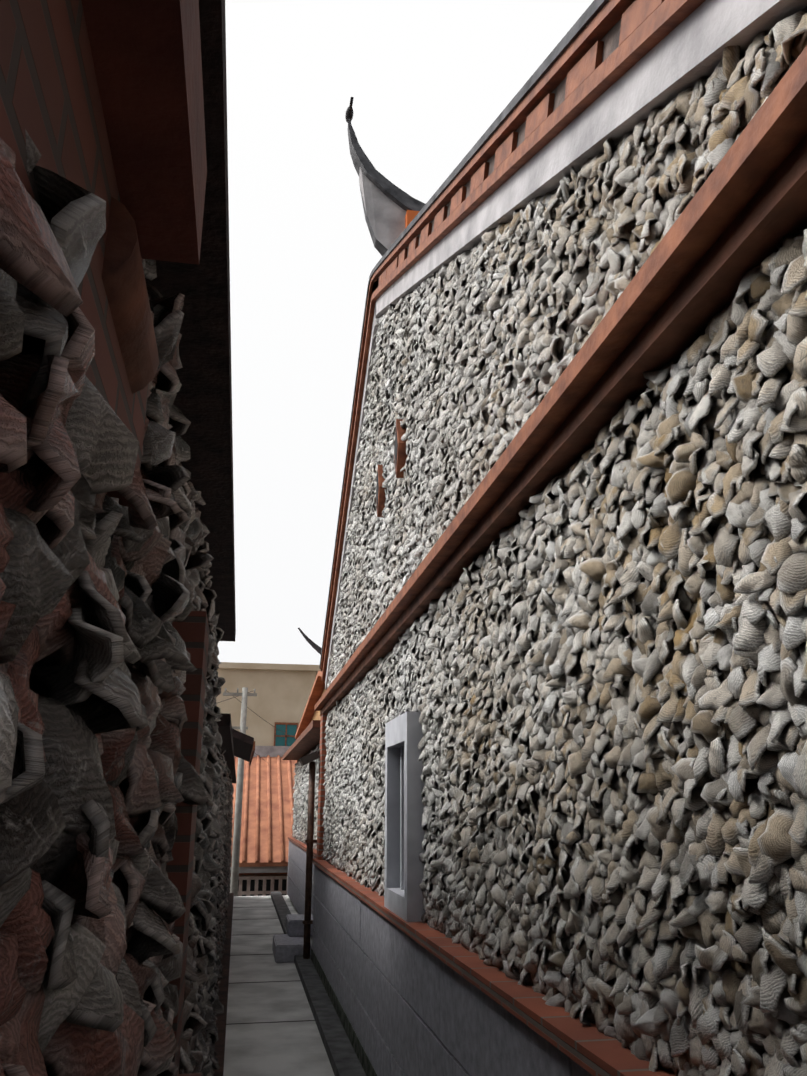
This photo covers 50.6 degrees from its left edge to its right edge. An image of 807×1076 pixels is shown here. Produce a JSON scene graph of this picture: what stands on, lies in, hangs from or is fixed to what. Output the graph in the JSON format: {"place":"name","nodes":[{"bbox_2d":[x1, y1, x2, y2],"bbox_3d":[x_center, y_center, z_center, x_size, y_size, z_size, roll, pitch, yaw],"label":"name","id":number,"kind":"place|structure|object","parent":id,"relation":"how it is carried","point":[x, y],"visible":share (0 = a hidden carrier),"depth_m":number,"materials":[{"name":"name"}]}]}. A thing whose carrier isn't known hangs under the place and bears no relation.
{"place":"outdoors","nodes":[
{"label":"outdoors","id":0,"kind":"place"},
{"bbox_2d":[0,0,208,1075],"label":"house brick pier","id":1,"kind":"structure","parent":0,"point":[50,101],"depth_m":0.75,"materials":[{"name":"red brick"}]},
{"bbox_2d":[0,129,225,1075],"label":"oyster shells","id":2,"kind":"object","parent":1,"relation":"attached to","point":[101,590],"visible":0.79,"depth_m":0.74},
{"bbox_2d":[102,196,158,393],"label":"beam end","id":3,"kind":"structure","parent":1,"relation":"attached to","point":[124,281],"depth_m":0.92,"materials":[{"name":"brown wood"}]},
{"bbox_2d":[81,0,206,264],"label":"red house corbel slab","id":4,"kind":"structure","parent":1,"relation":"attached to","point":[146,57],"depth_m":0.83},
{"bbox_2d":[145,0,235,640],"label":"roof eave","id":5,"kind":"object","parent":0,"point":[203,401],"visible":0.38,"depth_m":1.79,"materials":[{"name":"black wood"}]},
{"bbox_2d":[234,746,289,756],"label":"roof ridge","id":6,"kind":"structure","parent":0,"point":[265,751],"depth_m":22.24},
{"bbox_2d":[223,895,334,1075],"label":"alley pavement","id":7,"kind":"structure","parent":0,"point":[280,1049],"depth_m":6.93,"materials":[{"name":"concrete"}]},
{"bbox_2d":[29,678,38,690],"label":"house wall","id":8,"kind":"structure","parent":7,"relation":"on","point":[32,682],"depth_m":0.85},
{"bbox_2d":[210,745,233,1055],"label":"oyster shells wall","id":9,"kind":"structure","parent":8,"relation":"attached to","point":[224,794],"depth_m":7.17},
{"bbox_2d":[213,893,233,1075],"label":"plinth","id":10,"kind":"structure","parent":7,"relation":"on","point":[220,1021],"depth_m":7.24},
{"bbox_2d":[272,934,311,962],"bbox_3d":[-1.241,4.530,9.446,0.380,0.170,0.850,3,-18,-10],"label":"stone step","id":11,"kind":"object","parent":7,"relation":"on","point":[286,948],"visible":0.71,"depth_m":9.07,"materials":[{"name":"stone"}]},
{"bbox_2d":[285,914,312,936],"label":"stone block","id":12,"kind":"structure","parent":11,"relation":"on","point":[294,927],"depth_m":9.69,"materials":[{"name":"stone"}]},
{"bbox_2d":[270,891,365,1075],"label":"gutter","id":13,"kind":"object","parent":7,"relation":"on","point":[342,1056],"depth_m":6.40,"materials":[{"name":"concrete"}]},
{"bbox_2d":[282,720,319,759],"bbox_3d":[1.428,3.304,13.455,6.280,0.080,7.080,3,-18,-10],"label":"eave","id":14,"kind":"object","parent":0,"point":[307,740],"visible":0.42,"depth_m":12.01,"materials":[{"name":"brown wood"}]},
{"bbox_2d":[292,745,319,849],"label":"oyster shells","id":15,"kind":"object","parent":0,"point":[300,802],"visible":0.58,"depth_m":13.58},
{"bbox_2d":[295,671,324,738],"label":"house roof","id":16,"kind":"structure","parent":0,"point":[317,690],"depth_m":13.63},
{"bbox_2d":[298,628,321,654],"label":"swallowtail roof ridge","id":17,"kind":"structure","parent":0,"point":[317,648],"depth_m":12.11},
{"bbox_2d":[310,688,325,722],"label":"wall block","id":18,"kind":"structure","parent":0,"point":[316,716],"depth_m":13.54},
{"bbox_2d":[316,714,326,859],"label":"house pier","id":19,"kind":"structure","parent":0,"point":[321,792],"depth_m":9.14,"materials":[{"name":"red brick"}]},
{"bbox_2d":[217,0,593,664],"label":"sky","id":20,"kind":"structure","parent":0,"point":[426,79],"materials":[{"name":"white"}]},
{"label":"ground","id":21,"kind":"structure","parent":0,"visible":0},
{"bbox_2d":[223,687,256,895],"bbox_3d":[-3.409,6.058,16.921,0.700,6.150,0.180,3,-18,-10],"label":"utility pole","id":22,"kind":"object","parent":21,"relation":"on","point":[244,694],"visible":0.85,"depth_m":17.13,"materials":[{"name":"concrete"}]},
{"bbox_2d":[218,690,294,762],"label":"power lines","id":23,"kind":"object","parent":22,"relation":"attached to","point":[259,716],"visible":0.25,"depth_m":19.39,"materials":[{"name":"black rubber"}]},
{"bbox_2d":[230,872,287,876],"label":"house walls","id":24,"kind":"structure","parent":21,"relation":"on","point":[263,874],"depth_m":17.50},
{"bbox_2d":[229,876,287,895],"bbox_3d":[-2.890,7.234,17.359,7.000,0.670,0.061,3,-18,-10],"label":"house lattice screen","id":25,"kind":"object","parent":24,"relation":"in","point":[257,885],"visible":0.15,"depth_m":17.40,"materials":[{"name":"grey concrete"}]},
{"bbox_2d":[230,866,287,872],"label":"house eave beam","id":26,"kind":"structure","parent":24,"relation":"attached to","point":[279,869],"depth_m":17.30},
{"bbox_2d":[231,755,296,866],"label":"tiled roof","id":27,"kind":"structure","parent":24,"relation":"on","point":[267,821],"depth_m":19.34,"materials":[{"name":"orange tile"}]},
{"bbox_2d":[216,662,319,745],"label":"building","id":28,"kind":"structure","parent":21,"relation":"on","point":[280,699],"depth_m":29.31,"materials":[{"name":"beige paint"}]},
{"bbox_2d":[297,742,319,761],"bbox_3d":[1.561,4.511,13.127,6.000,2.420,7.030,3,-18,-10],"label":"beam","id":29,"kind":"structure","parent":21,"relation":"on","point":[312,749],"depth_m":13.25,"materials":[{"name":"brown wood"}]},
{"bbox_2d":[287,841,314,936],"bbox_3d":[-1.428,4.989,12.400,0.120,0.930,7.030,3,-18,-10],"label":"house dado","id":30,"kind":"object","parent":29,"relation":"attached to","point":[296,879],"visible":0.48,"depth_m":13.05,"materials":[{"name":"stone"}]},
{"bbox_2d":[288,837,316,857],"bbox_3d":[-1.441,4.524,12.544,0.145,0.045,7.030,3,-18,-10],"label":"brick ledge","id":31,"kind":"object","parent":30,"relation":"on","point":[302,845],"visible":0.43,"depth_m":12.54,"materials":[{"name":"red brick"}]},
{"bbox_2d":[496,6,806,1013],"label":"house wall","id":32,"kind":"structure","parent":21,"relation":"on","point":[750,782],"depth_m":1.83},
{"bbox_2d":[302,761,316,958],"bbox_3d":[-0.959,3.455,9.163,0.200,2.050,0.080,3,-18,-10],"label":"drainpipe","id":33,"kind":"object","parent":32,"relation":"attached to","point":[307,922],"visible":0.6,"depth_m":9.13,"materials":[{"name":"brown metal"}]},
{"bbox_2d":[299,749,319,765],"bbox_3d":[-1.012,2.390,9.424,0.266,0.241,0.240,3,-18,-10],"label":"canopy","id":34,"kind":"object","parent":32,"relation":"attached to","point":[309,758],"visible":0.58,"depth_m":9.30,"materials":[{"name":"grey metal"}]},
{"bbox_2d":[359,168,406,256],"bbox_3d":[0.310,-2.745,7.332,1.401,0.978,0.260,3,-18,-10],"label":"house swallowtail belly","id":35,"kind":"object","parent":32,"relation":"on","point":[384,214],"visible":0.38,"depth_m":7.17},
{"bbox_2d":[348,119,424,210],"bbox_3d":[0.263,-3.063,7.424,1.520,1.171,0.320,3,-18,-10],"label":"house swallowtail horn","id":36,"kind":"object","parent":32,"relation":"on","point":[403,200],"visible":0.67,"depth_m":7.24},
{"bbox_2d":[345,97,353,122],"bbox_3d":[-0.468,-3.717,7.449,0.066,0.132,0.325,3,-18,-10],"label":"roof finial","id":37,"kind":"object","parent":36,"relation":"on","point":[349,113],"visible":0.92,"depth_m":7.44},
{"bbox_2d":[384,712,425,921],"bbox_3d":[0.020,1.458,4.533,0.130,0.985,0.680,3,-18,-10],"label":"house window","id":38,"kind":"structure","parent":32,"relation":"in","point":[404,838],"depth_m":4.34,"materials":[{"name":"grey stone"}]},
{"bbox_2d":[405,210,419,228],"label":"orange house ridge panel","id":39,"kind":"structure","parent":32,"relation":"attached to","point":[410,216],"depth_m":7.09,"materials":[{"name":"orange paint"}]},
{"bbox_2d":[312,865,592,1075],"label":"wall base","id":40,"kind":"object","parent":32,"relation":"attached to","point":[410,1006],"visible":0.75,"depth_m":3.95,"materials":[{"name":"stone"}]},
{"bbox_2d":[311,948,376,1075],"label":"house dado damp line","id":41,"kind":"object","parent":40,"relation":"attached to","point":[366,1064],"visible":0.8,"depth_m":5.98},
{"bbox_2d":[321,292,418,895],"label":"oyster shells","id":42,"kind":"object","parent":40,"relation":"on","point":[376,575],"visible":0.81,"depth_m":6.30},
{"bbox_2d":[376,419,407,516],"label":"diamond vents","id":43,"kind":"object","parent":42,"relation":"in","point":[400,456],"visible":0.62,"depth_m":5.38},
{"bbox_2d":[312,858,674,1075],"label":"brick ledge","id":44,"kind":"object","parent":40,"relation":"on","point":[592,1050],"visible":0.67,"depth_m":2.41,"materials":[{"name":"red brick"}]},
{"bbox_2d":[371,0,664,295],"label":"house rake tiles","id":45,"kind":"object","parent":32,"relation":"attached to","point":[636,14],"visible":0.42,"depth_m":2.79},
{"bbox_2d":[314,46,806,715],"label":"brick ledge","id":46,"kind":"object","parent":32,"relation":"attached to","point":[742,214],"visible":0.83,"depth_m":1.89,"materials":[{"name":"red brick"}]},
{"bbox_2d":[319,0,806,689],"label":"roof edge trim","id":47,"kind":"structure","parent":32,"relation":"attached to","point":[665,52],"depth_m":2.63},
{"bbox_2d":[406,11,806,1075],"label":"oyster shells","id":48,"kind":"object","parent":32,"relation":"attached to","point":[542,745],"visible":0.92,"depth_m":2.03},
{"bbox_3d":[-2.659,3.797,10.166,1.000,2.000,12.280,3,-18,-10],"label":"wall","id":49,"kind":"object","parent":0,"visible":0},
{"bbox_2d":[217,713,235,782],"bbox_3d":[-2.644,2.811,10.480,1.130,0.070,12.280,3,-18,-10],"label":"roof eave","id":50,"kind":"object","parent":49,"relation":"on","point":[225,727],"depth_m":6.02,"materials":[{"name":"black wood"}]},
{"bbox_2d":[232,729,253,761],"bbox_3d":[-2.223,2.160,9.530,1.060,0.500,3.200,3,-18,-10],"label":"canopy","id":51,"kind":"object","parent":50,"relation":"on","point":[243,743],"visible":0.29,"depth_m":8.55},
{"bbox_2d":[249,741,254,764],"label":"canopy fascia","id":52,"kind":"structure","parent":51,"relation":"attached to","point":[252,753],"depth_m":8.74,"materials":[{"name":"brown wood"}]}
]}

